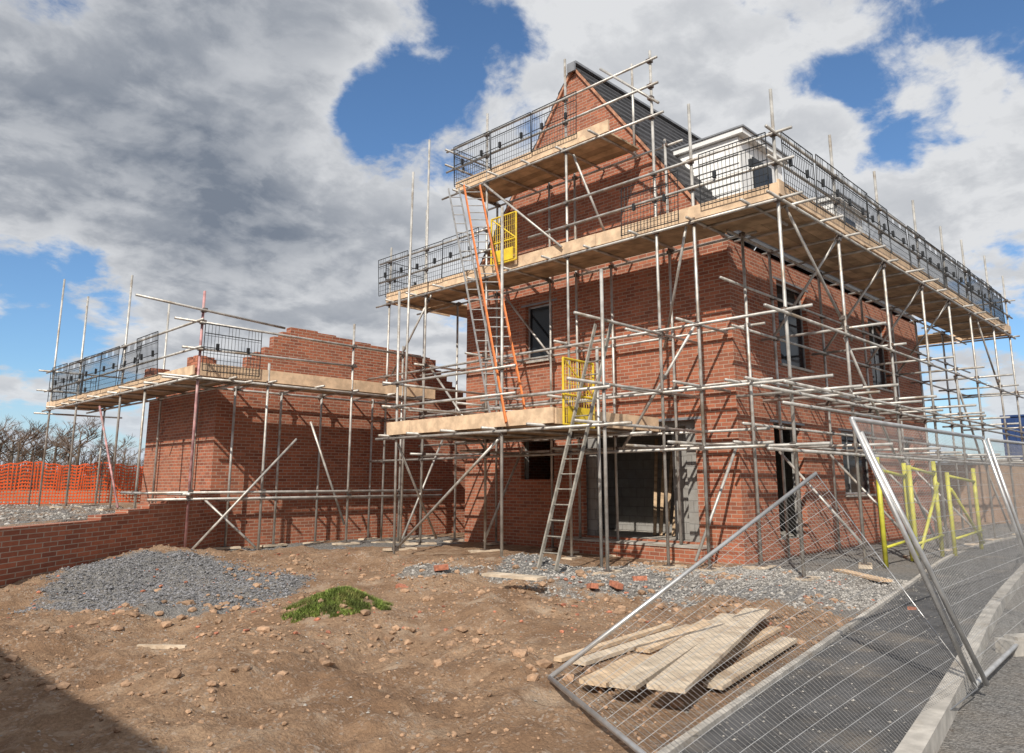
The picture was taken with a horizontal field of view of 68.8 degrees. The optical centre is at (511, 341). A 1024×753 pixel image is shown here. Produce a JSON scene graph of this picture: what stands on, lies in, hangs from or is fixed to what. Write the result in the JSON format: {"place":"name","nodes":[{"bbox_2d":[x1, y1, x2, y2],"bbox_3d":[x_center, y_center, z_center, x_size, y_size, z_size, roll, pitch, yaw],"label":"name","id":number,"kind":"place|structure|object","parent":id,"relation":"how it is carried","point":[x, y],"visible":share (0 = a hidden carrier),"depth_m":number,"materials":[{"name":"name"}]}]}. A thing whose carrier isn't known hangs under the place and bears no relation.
{"place":"outdoors","nodes":[
{"label":"outdoors","id":0,"kind":"place"},
{"bbox_2d":[0,490,1023,752],"bbox_3d":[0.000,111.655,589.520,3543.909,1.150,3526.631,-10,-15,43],"label":"ground","id":1,"kind":"structure","parent":0,"point":[988,718],"depth_m":6.48,"materials":[{"name":"soil"}]},
{"bbox_2d":[0,418,16,452],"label":"bare tree","id":2,"kind":"object","parent":1,"relation":"on","point":[1,445],"visible":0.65,"depth_m":73.39,"materials":[{"name":"brown plant"}]},
{"bbox_2d":[0,426,29,466],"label":"bare tree","id":3,"kind":"object","parent":1,"relation":"on","point":[15,454],"visible":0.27,"depth_m":79.44,"materials":[{"name":"brown plant"}]},
{"bbox_2d":[0,423,50,489],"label":"bare tree","id":4,"kind":"object","parent":1,"relation":"on","point":[31,446],"visible":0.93,"depth_m":62.20,"materials":[{"name":"brown plant"}]},
{"bbox_2d":[0,416,51,488],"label":"bare tree","id":5,"kind":"object","parent":1,"relation":"on","point":[11,454],"visible":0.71,"depth_m":66.41,"materials":[{"name":"brown plant"}]},
{"bbox_2d":[9,429,54,473],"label":"bare tree","id":6,"kind":"object","parent":1,"relation":"on","point":[48,445],"visible":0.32,"depth_m":73.64,"materials":[{"name":"brown plant"}]},
{"bbox_2d":[10,428,70,464],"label":"bare tree","id":7,"kind":"object","parent":1,"relation":"on","point":[38,446],"visible":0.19,"depth_m":79.89,"materials":[{"name":"brown plant"}]},
{"bbox_2d":[29,418,88,488],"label":"bare tree","id":8,"kind":"object","parent":1,"relation":"on","point":[56,449],"visible":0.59,"depth_m":64.44,"materials":[{"name":"brown plant"}]},
{"bbox_2d":[0,502,132,524],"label":"gravel","id":9,"kind":"structure","parent":1,"relation":"on","point":[4,517],"depth_m":17.40,"materials":[{"name":"gravel"}]},
{"bbox_2d":[0,457,142,504],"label":"netting fence","id":10,"kind":"object","parent":9,"relation":"on","point":[61,484],"visible":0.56,"depth_m":23.88,"materials":[{"name":"orange plastic"}]},
{"bbox_2d":[49,435,85,475],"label":"bare tree","id":11,"kind":"object","parent":1,"relation":"on","point":[64,456],"visible":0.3,"depth_m":74.49,"materials":[{"name":"brown plant"}]},
{"bbox_2d":[0,452,143,490],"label":"scrub","id":12,"kind":"object","parent":1,"relation":"on","point":[127,463],"visible":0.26,"depth_m":61.82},
{"bbox_2d":[49,417,103,489],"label":"bare tree","id":13,"kind":"object","parent":1,"relation":"on","point":[87,436],"visible":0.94,"depth_m":62.15,"materials":[{"name":"brown plant"}]},
{"bbox_2d":[72,439,111,484],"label":"bare tree","id":14,"kind":"object","parent":1,"relation":"on","point":[92,451],"visible":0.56,"depth_m":63.09,"materials":[{"name":"brown plant"}]},
{"bbox_2d":[89,450,113,487],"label":"bare tree","id":15,"kind":"object","parent":1,"relation":"on","point":[101,461],"visible":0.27,"depth_m":66.16,"materials":[{"name":"brown plant"}]},
{"bbox_2d":[85,434,133,469],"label":"bare tree","id":16,"kind":"object","parent":1,"relation":"on","point":[111,453],"visible":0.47,"depth_m":79.46,"materials":[{"name":"brown plant"}]},
{"bbox_2d":[0,490,219,586],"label":"retaining wall","id":17,"kind":"structure","parent":1,"relation":"on","point":[26,551],"depth_m":12.71,"materials":[{"name":"red brick"}]},
{"bbox_2d":[102,438,144,472],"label":"bare tree","id":18,"kind":"object","parent":1,"relation":"on","point":[122,459],"visible":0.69,"depth_m":77.78,"materials":[{"name":"brown plant"}]},
{"bbox_2d":[137,644,186,648],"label":"timber board","id":19,"kind":"object","parent":1,"relation":"on","point":[159,646],"visible":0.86,"depth_m":6.91,"materials":[{"name":"brown wood"}]},
{"bbox_2d":[2,547,342,614],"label":"gravel","id":20,"kind":"structure","parent":1,"relation":"on","point":[133,601],"depth_m":10.80,"materials":[{"name":"gravel"}]},
{"bbox_2d":[34,275,443,549],"bbox_3d":[-8.475,1.567,21.164,11.278,7.757,8.099,-10,-15,43],"label":"scaffolding","id":21,"kind":"object","parent":1,"relation":"on","point":[183,381],"visible":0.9,"depth_m":17.89,"materials":[{"name":"metal"}]},
{"bbox_2d":[51,363,67,401],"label":"guard panel","id":22,"kind":"object","parent":21,"relation":"attached to","point":[61,382],"visible":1,"depth_m":21.82,"materials":[{"name":"black metal"}]},
{"bbox_2d":[47,373,96,401],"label":"guard panel","id":23,"kind":"object","parent":21,"relation":"attached to","point":[69,381],"visible":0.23,"depth_m":23.34,"materials":[{"name":"black metal"}]},
{"bbox_2d":[65,358,85,397],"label":"guard panel","id":24,"kind":"object","parent":21,"relation":"attached to","point":[70,377],"visible":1,"depth_m":20.96,"materials":[{"name":"black metal"}]},
{"bbox_2d":[80,353,101,393],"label":"guard panel","id":25,"kind":"object","parent":21,"relation":"attached to","point":[88,372],"visible":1,"depth_m":20.04,"materials":[{"name":"black metal"}]},
{"bbox_2d":[97,346,119,389],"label":"guard panel","id":26,"kind":"object","parent":21,"relation":"attached to","point":[104,364],"visible":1,"depth_m":19.13,"materials":[{"name":"black metal"}]},
{"bbox_2d":[117,341,142,385],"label":"guard panel","id":27,"kind":"object","parent":21,"relation":"attached to","point":[125,360],"visible":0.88,"depth_m":18.29,"materials":[{"name":"black metal"}]},
{"bbox_2d":[136,331,157,380],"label":"guard panel","id":28,"kind":"object","parent":21,"relation":"attached to","point":[146,348],"visible":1,"depth_m":17.26,"materials":[{"name":"black metal"}]},
{"bbox_2d":[144,368,169,376],"bbox_3d":[-8.559,0.880,18.022,0.421,0.404,0.444,-10,-15,43],"label":"brick stack","id":29,"kind":"object","parent":21,"relation":"on","point":[155,372],"visible":0.17,"depth_m":17.90,"materials":[{"name":"brick"}]},
{"bbox_2d":[187,355,215,372],"bbox_3d":[-6.918,0.590,16.661,0.528,0.472,0.444,-10,-15,43],"label":"brick stack","id":30,"kind":"object","parent":21,"relation":"on","point":[193,360],"visible":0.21,"depth_m":16.51,"materials":[{"name":"brick"}]},
{"bbox_2d":[202,323,261,376],"bbox_3d":[-6.040,0.198,16.205,0.051,1.017,1.320,-10,-14,41],"label":"guard panel","id":31,"kind":"object","parent":21,"relation":"attached to","point":[217,348],"visible":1,"depth_m":16.15,"materials":[{"name":"black metal"}]},
{"bbox_2d":[140,327,465,546],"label":"garage","id":32,"kind":"structure","parent":1,"relation":"on","point":[295,518],"depth_m":19.29,"materials":[{"name":"red brick"}]},
{"bbox_2d":[279,585,393,622],"bbox_3d":[-1.952,2.957,8.573,1.083,0.322,1.468,-10,-15,43],"label":"grass clump","id":33,"kind":"object","parent":1,"relation":"on","point":[327,605],"visible":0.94,"depth_m":8.31,"materials":[{"name":"plant"}]},
{"bbox_2d":[395,583,407,587],"bbox_3d":[-1.498,3.399,10.322,0.200,0.065,0.096,6,0,23],"label":"loose brick","id":34,"kind":"object","parent":1,"relation":"on","point":[400,585],"visible":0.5,"depth_m":10.31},
{"bbox_2d":[0,565,833,752],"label":"pebbles","id":35,"kind":"object","parent":1,"relation":"on","point":[614,722],"visible":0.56,"depth_m":6.81,"materials":[{"name":"stone"}]},
{"bbox_2d":[0,552,857,713],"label":"earth lumps","id":36,"kind":"object","parent":1,"relation":"on","point":[324,661],"visible":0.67,"depth_m":8.24,"materials":[{"name":"soil"}]},
{"bbox_2d":[0,544,869,752],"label":"soil clods","id":37,"kind":"object","parent":1,"relation":"on","point":[284,723],"visible":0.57,"depth_m":6.55,"materials":[{"name":"soil"}]},
{"bbox_2d":[6,548,874,662],"bbox_3d":[-0.483,3.452,10.791,13.118,0.589,7.490,0,-11,-1],"label":"brick rubble","id":38,"kind":"object","parent":1,"relation":"on","point":[446,629],"visible":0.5,"depth_m":9.07,"materials":[{"name":"brick"}]},
{"bbox_2d":[434,564,448,570],"bbox_3d":[-1.014,3.228,10.690,0.200,0.065,0.096,-2,-7,-14],"label":"loose brick","id":39,"kind":"object","parent":1,"relation":"on","point":[441,567],"visible":1,"depth_m":10.65,"materials":[{"name":"brick"}]},
{"bbox_2d":[481,572,546,580],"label":"timber board","id":40,"kind":"object","parent":1,"relation":"on","point":[514,576],"visible":1,"depth_m":9.73,"materials":[{"name":"brown wood"}]},
{"bbox_2d":[537,323,612,570],"bbox_3d":[1.091,1.596,12.492,0.390,4.158,1.636,-10,-15,43],"label":"ladder","id":41,"kind":"object","parent":1,"relation":"on","point":[573,489],"visible":0.84,"depth_m":12.31,"materials":[{"name":"metal"}]},
{"bbox_2d":[586,583,598,588],"bbox_3d":[1.054,3.210,9.813,0.096,0.065,0.200,10,-23,-11],"label":"loose brick","id":42,"kind":"object","parent":1,"relation":"on","point":[592,585],"visible":1,"depth_m":9.73,"materials":[{"name":"brick"}]},
{"bbox_2d":[367,50,833,580],"bbox_3d":[0.381,-0.866,16.465,5.830,10.952,12.402,6,-12,-29],"label":"scaffolding","id":43,"kind":"object","parent":1,"relation":"on","point":[595,145],"visible":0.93,"depth_m":15.38,"materials":[{"name":"metal"}]},
{"bbox_2d":[378,250,408,295],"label":"guard panel","id":44,"kind":"object","parent":43,"relation":"attached to","point":[390,274],"visible":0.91,"depth_m":20.01,"materials":[{"name":"black metal"}]},
{"bbox_2d":[385,261,423,296],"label":"guard panel","id":45,"kind":"object","parent":43,"relation":"attached to","point":[395,281],"visible":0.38,"depth_m":20.80,"materials":[{"name":"black metal"}]},
{"bbox_2d":[410,240,442,287],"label":"guard panel","id":46,"kind":"object","parent":43,"relation":"attached to","point":[434,261],"visible":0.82,"depth_m":19.08,"materials":[{"name":"black metal"}]},
{"bbox_2d":[442,227,478,277],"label":"guard panel","id":47,"kind":"object","parent":43,"relation":"attached to","point":[450,255],"visible":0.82,"depth_m":18.30,"materials":[{"name":"black metal"}]},
{"bbox_2d":[453,131,490,185],"bbox_3d":[-0.993,-4.487,18.365,1.320,1.017,0.050,-10,-13,43],"label":"guard panel","id":48,"kind":"object","parent":43,"relation":"attached to","point":[482,152],"visible":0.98,"depth_m":18.35,"materials":[{"name":"black metal"}]},
{"bbox_2d":[454,150,491,186],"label":"guard panel","id":49,"kind":"object","parent":43,"relation":"attached to","point":[463,168],"visible":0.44,"depth_m":19.23,"materials":[{"name":"black metal"}]},
{"bbox_2d":[448,188,499,412],"bbox_3d":[-0.851,-0.955,17.017,0.241,6.100,2.373,7,-13,-32],"label":"ladder","id":50,"kind":"object","parent":43,"relation":"on","point":[469,299],"visible":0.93,"depth_m":17.04,"materials":[{"name":"metal"}]},
{"bbox_2d":[463,184,525,423],"bbox_3d":[-0.439,-1.149,15.603,0.395,5.978,3.930,3,-11,-16],"label":"ladder","id":51,"kind":"object","parent":43,"relation":"on","point":[505,317],"visible":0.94,"depth_m":15.33,"materials":[{"name":"orange paint"}]},
{"bbox_2d":[490,211,516,266],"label":"loading gate","id":52,"kind":"structure","parent":43,"relation":"attached to","point":[508,253],"depth_m":17.11,"materials":[{"name":"metal"}]},
{"bbox_2d":[490,112,530,169],"bbox_3d":[-0.040,-4.668,17.468,1.320,1.017,0.050,-10,-14,43],"label":"guard panel","id":53,"kind":"object","parent":43,"relation":"attached to","point":[521,135],"visible":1,"depth_m":17.44,"materials":[{"name":"black metal"}]},
{"bbox_2d":[531,91,576,151],"bbox_3d":[0.917,-4.857,16.579,1.320,1.017,0.050,-10,-16,43],"label":"guard panel","id":54,"kind":"object","parent":43,"relation":"attached to","point":[541,126],"visible":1,"depth_m":16.52,"materials":[{"name":"black metal"}]},
{"bbox_2d":[562,357,594,428],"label":"loading gate","id":55,"kind":"structure","parent":43,"relation":"attached to","point":[583,411],"depth_m":13.00,"materials":[{"name":"metal"}]},
{"bbox_2d":[621,170,678,235],"bbox_3d":[2.644,-2.660,14.472,1.320,1.017,0.051,-10,-18,43],"label":"guard panel","id":56,"kind":"object","parent":43,"relation":"attached to","point":[663,199],"visible":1,"depth_m":14.45,"materials":[{"name":"black metal"}]},
{"bbox_2d":[698,132,768,206],"bbox_3d":[3.900,-3.030,13.257,1.320,1.017,0.050,-10,-15,43],"label":"guard panel","id":57,"kind":"object","parent":43,"relation":"attached to","point":[750,165],"visible":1,"depth_m":13.22,"materials":[{"name":"black metal"}]},
{"bbox_2d":[554,623,672,661],"bbox_3d":[1.020,2.835,7.095,0.080,0.032,2.008,-9,-14,38],"label":"timber board","id":58,"kind":"object","parent":1,"relation":"on","point":[565,657],"visible":0.86,"depth_m":7.02,"materials":[{"name":"brown wood"}]},
{"bbox_2d":[609,580,623,588],"bbox_3d":[1.383,3.231,9.940,0.096,0.065,0.200,15,-9,-24],"label":"loose brick","id":59,"kind":"object","parent":1,"relation":"on","point":[615,584],"visible":1,"depth_m":9.88,"materials":[{"name":"brick"}]},
{"bbox_2d":[573,624,687,665],"bbox_3d":[1.203,2.798,6.950,0.130,0.032,2.040,-9,-14,39],"label":"timber board","id":60,"kind":"object","parent":1,"relation":"on","point":[604,653],"visible":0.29,"depth_m":6.59,"materials":[{"name":"brown wood"}]},
{"bbox_2d":[632,576,646,580],"bbox_3d":[1.795,3.336,10.534,0.200,0.065,0.096,-1,-19,-1],"label":"loose brick","id":61,"kind":"object","parent":1,"relation":"on","point":[640,578],"visible":0.93,"depth_m":10.49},
{"bbox_2d":[579,619,709,687],"bbox_3d":[1.352,2.729,6.681,0.220,0.032,2.881,-7,-12,31],"label":"timber board","id":62,"kind":"object","parent":1,"relation":"on","point":[611,671],"visible":0.5,"depth_m":5.82,"materials":[{"name":"brown wood"}]},
{"bbox_2d":[609,613,735,690],"bbox_3d":[1.555,2.670,6.613,0.200,0.032,3.224,-6,-12,29],"label":"timber board","id":63,"kind":"object","parent":62,"relation":"on","point":[659,661],"visible":0.71,"depth_m":5.95,"materials":[{"name":"brown wood"}]},
{"bbox_2d":[647,608,770,693],"bbox_3d":[1.821,2.584,6.473,0.260,0.032,3.485,-5,-12,27],"label":"timber board","id":64,"kind":"object","parent":63,"relation":"on","point":[706,651],"visible":0.86,"depth_m":5.87,"materials":[{"name":"brown wood"}]},
{"bbox_2d":[634,622,711,652],"bbox_3d":[1.513,2.717,6.900,0.140,0.032,1.437,-7,-13,35],"label":"timber board","id":65,"kind":"object","parent":62,"relation":"on","point":[665,640],"visible":0.86,"depth_m":6.72,"materials":[{"name":"brown wood"}]},
{"bbox_2d":[465,60,937,564],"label":"brick house","id":66,"kind":"structure","parent":1,"relation":"on","point":[526,503],"depth_m":17.08,"materials":[{"name":"brick"}]},
{"bbox_2d":[522,303,552,363],"bbox_3d":[0.688,-0.199,18.236,1.006,1.429,0.205,-10,-15,43],"label":"window","id":67,"kind":"structure","parent":66,"relation":"in","point":[538,315],"depth_m":18.36,"materials":[{"name":"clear glass"}]},
{"bbox_2d":[653,439,657,534],"bbox_3d":[3.311,3.317,17.244,0.070,2.183,0.812,-4,-11,19],"label":"timber length","id":68,"kind":"object","parent":66,"relation":"on","point":[655,492],"visible":1,"depth_m":17.16,"materials":[{"name":"wood"}]},
{"bbox_2d":[659,452,663,535],"bbox_3d":[3.447,3.342,17.105,0.070,2.084,0.788,-5,-12,23],"label":"timber length","id":69,"kind":"object","parent":66,"relation":"on","point":[661,508],"visible":0.71,"depth_m":16.90,"materials":[{"name":"wood"}]},
{"bbox_2d":[665,451,672,535],"bbox_3d":[3.583,3.367,16.965,0.070,1.984,0.768,-5,-12,27],"label":"timber length","id":70,"kind":"object","parent":66,"relation":"on","point":[670,482],"visible":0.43,"depth_m":16.99,"materials":[{"name":"wood"}]},
{"bbox_2d":[672,506,675,535],"bbox_3d":[3.719,3.392,16.825,0.070,1.884,0.753,-7,-12,32],"label":"timber length","id":71,"kind":"object","parent":66,"relation":"on","point":[673,530],"visible":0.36,"depth_m":16.44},
{"bbox_2d":[776,283,813,372],"bbox_3d":[6.245,-0.313,16.712,0.205,1.903,1.630,-10,-15,43],"label":"window","id":72,"kind":"structure","parent":66,"relation":"in","point":[798,362],"depth_m":16.91,"materials":[{"name":"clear glass"}]},
{"bbox_2d":[841,431,876,496],"bbox_3d":[8.461,3.017,18.399,0.205,1.547,2.020,-10,-15,43],"label":"window","id":73,"kind":"structure","parent":66,"relation":"in","point":[848,461],"depth_m":18.42,"materials":[{"name":"black glass"}]},
{"bbox_2d":[868,321,893,392],"bbox_3d":[10.033,0.402,20.527,0.205,1.903,1.520,-10,-15,43],"label":"window","id":74,"kind":"structure","parent":66,"relation":"in","point":[879,377],"depth_m":20.71,"materials":[{"name":"black glass"}]},
{"bbox_2d":[710,626,781,670],"bbox_3d":[2.034,2.791,6.777,0.120,0.032,2.469,-7,-13,34],"label":"timber board","id":75,"kind":"object","parent":1,"relation":"on","point":[753,644],"visible":0.57,"depth_m":7.03,"materials":[{"name":"brown wood"}]},
{"bbox_2d":[703,637,796,689],"bbox_3d":[2.064,2.692,6.328,0.150,0.032,2.049,-7,-13,34],"label":"timber board","id":76,"kind":"object","parent":1,"relation":"on","point":[771,650],"visible":1,"depth_m":6.10,"materials":[{"name":"brown wood"}]},
{"bbox_2d":[656,534,1023,752],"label":"kerb","id":77,"kind":"structure","parent":1,"relation":"on","point":[802,656],"depth_m":5.65,"materials":[{"name":"concrete"}]},
{"bbox_2d":[680,538,1023,752],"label":"footpath","id":78,"kind":"structure","parent":1,"relation":"on","point":[927,611],"depth_m":5.67,"materials":[{"name":"asphalt"}]},
{"bbox_2d":[547,472,977,752],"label":"fence","id":79,"kind":"object","parent":78,"relation":"on","point":[626,740],"visible":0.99,"depth_m":5.29,"materials":[{"name":"metal"}]},
{"bbox_2d":[702,573,989,752],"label":"grit","id":80,"kind":"object","parent":78,"relation":"on","point":[826,751],"visible":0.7,"depth_m":5.92,"materials":[{"name":"gravel"}]},
{"bbox_2d":[944,468,984,555],"bbox_3d":[9.863,3.658,16.268,0.122,1.801,2.196,-10,-15,43],"label":"yellow barrier","id":81,"kind":"object","parent":78,"relation":"on","point":[950,513],"visible":0.68,"depth_m":15.97,"materials":[{"name":"metal"}]},
{"bbox_2d":[833,569,892,581],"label":"timber board","id":82,"kind":"object","parent":1,"relation":"on","point":[878,579],"visible":0.86,"depth_m":11.80,"materials":[{"name":"brown wood"}]},
{"bbox_2d":[703,124,1023,568],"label":"scaffolding","id":83,"kind":"object","parent":1,"relation":"on","point":[816,237],"visible":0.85,"depth_m":16.57,"materials":[{"name":"metal"}]},
{"bbox_2d":[780,132,816,205],"bbox_3d":[5.098,-3.046,13.279,0.050,1.017,1.320,-11,-15,43],"label":"guard panel","id":84,"kind":"object","parent":83,"relation":"attached to","point":[806,173],"visible":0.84,"depth_m":13.27,"materials":[{"name":"black metal"}]},
{"bbox_2d":[815,154,844,223],"bbox_3d":[6.045,-2.878,14.198,0.050,1.017,1.320,-7,-13,44],"label":"guard panel","id":85,"kind":"object","parent":83,"relation":"attached to","point":[837,192],"visible":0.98,"depth_m":14.17,"materials":[{"name":"black metal"}]},
{"bbox_2d":[843,176,869,239],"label":"guard panel","id":86,"kind":"object","parent":83,"relation":"attached to","point":[863,211],"visible":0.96,"depth_m":15.14,"materials":[{"name":"black metal"}]},
{"bbox_2d":[865,195,891,253],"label":"guard panel","id":87,"kind":"object","parent":83,"relation":"attached to","point":[884,226],"visible":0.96,"depth_m":16.10,"materials":[{"name":"black metal"}]},
{"bbox_2d":[886,211,911,265],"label":"guard panel","id":88,"kind":"object","parent":83,"relation":"attached to","point":[902,241],"visible":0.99,"depth_m":17.06,"materials":[{"name":"black metal"}]},
{"bbox_2d":[907,225,928,277],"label":"guard panel","id":89,"kind":"object","parent":83,"relation":"attached to","point":[919,251],"visible":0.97,"depth_m":17.93,"materials":[{"name":"black metal"}]},
{"bbox_2d":[924,240,944,288],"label":"guard panel","id":90,"kind":"object","parent":83,"relation":"attached to","point":[929,259],"visible":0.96,"depth_m":18.90,"materials":[{"name":"black metal"}]},
{"bbox_2d":[941,249,958,295],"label":"guard panel","id":91,"kind":"object","parent":83,"relation":"attached to","point":[953,274],"visible":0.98,"depth_m":19.80,"materials":[{"name":"black metal"}]},
{"bbox_2d":[957,261,971,303],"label":"guard panel","id":92,"kind":"object","parent":83,"relation":"attached to","point":[961,279],"visible":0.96,"depth_m":20.72,"materials":[{"name":"black metal"}]},
{"bbox_2d":[968,271,983,310],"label":"guard panel","id":93,"kind":"object","parent":83,"relation":"attached to","point":[973,286],"visible":0.8,"depth_m":21.76,"materials":[{"name":"black metal"}]},
{"bbox_2d":[980,279,994,317],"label":"guard panel","id":94,"kind":"object","parent":83,"relation":"attached to","point":[986,290],"visible":0.91,"depth_m":22.62,"materials":[{"name":"black metal"}]},
{"bbox_2d":[992,288,1005,324],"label":"guard panel","id":95,"kind":"object","parent":83,"relation":"attached to","point":[1000,306],"visible":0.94,"depth_m":23.62,"materials":[{"name":"black metal"}]},
{"bbox_2d":[876,457,913,567],"bbox_3d":[7.202,3.167,14.023,0.122,1.940,1.559,-10,-15,43],"label":"yellow barrier","id":96,"kind":"object","parent":1,"relation":"on","point":[885,547],"visible":0.56,"depth_m":13.54,"materials":[{"name":"metal"}]},
{"bbox_2d":[906,461,944,559],"bbox_3d":[8.234,3.333,14.849,0.122,1.918,1.688,-10,-15,43],"label":"yellow barrier","id":97,"kind":"object","parent":1,"relation":"on","point":[934,496],"visible":0.58,"depth_m":14.82,"materials":[{"name":"metal"}]},
{"bbox_2d":[849,416,1023,687],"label":"fence","id":98,"kind":"object","parent":1,"relation":"on","point":[889,495],"visible":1,"depth_m":6.28,"materials":[{"name":"metal"}]},
{"bbox_2d":[894,563,1023,752],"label":"kerb","id":99,"kind":"structure","parent":1,"relation":"on","point":[927,732],"depth_m":4.95,"materials":[{"name":"concrete"}]},
{"bbox_2d":[931,462,1023,523],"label":"boundary wall","id":100,"kind":"structure","parent":1,"relation":"on","point":[954,488],"depth_m":28.12,"materials":[{"name":"beige brick"}]},
{"bbox_2d":[994,633,1023,656],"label":"concrete block","id":101,"kind":"object","parent":1,"relation":"on","point":[1018,651],"depth_m":6.76,"materials":[{"name":"concrete"}]},
{"bbox_2d":[0,0,1023,480],"label":"sky","id":102,"kind":"structure","parent":0,"point":[260,157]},
{"bbox_2d":[285,552,909,611],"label":"gravel","id":103,"kind":"structure","parent":0,"point":[739,587],"depth_m":10.84,"materials":[{"name":"gravel"}]},
{"bbox_3d":[5.850,3.024,8.183,0.600,0.170,0.200,8,-13,-35],"label":"concrete block","id":104,"kind":"object","parent":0,"visible":0},
{"bbox_2d":[986,438,1023,545],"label":"fence","id":105,"kind":"object","parent":104,"relation":"on","point":[1004,486],"visible":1,"depth_m":8.62,"materials":[{"name":"metal"}]},
{"bbox_3d":[29.773,7.578,39.089,6.060,2.500,2.720,-10,-15,43],"label":"site cabin","id":106,"kind":"object","parent":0,"visible":0},
{"bbox_2d":[1000,414,1023,459],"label":"site cabin","id":107,"kind":"object","parent":106,"relation":"on","point":[1013,419],"visible":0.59,"depth_m":40.38,"materials":[{"name":"blue paint"}]}
]}

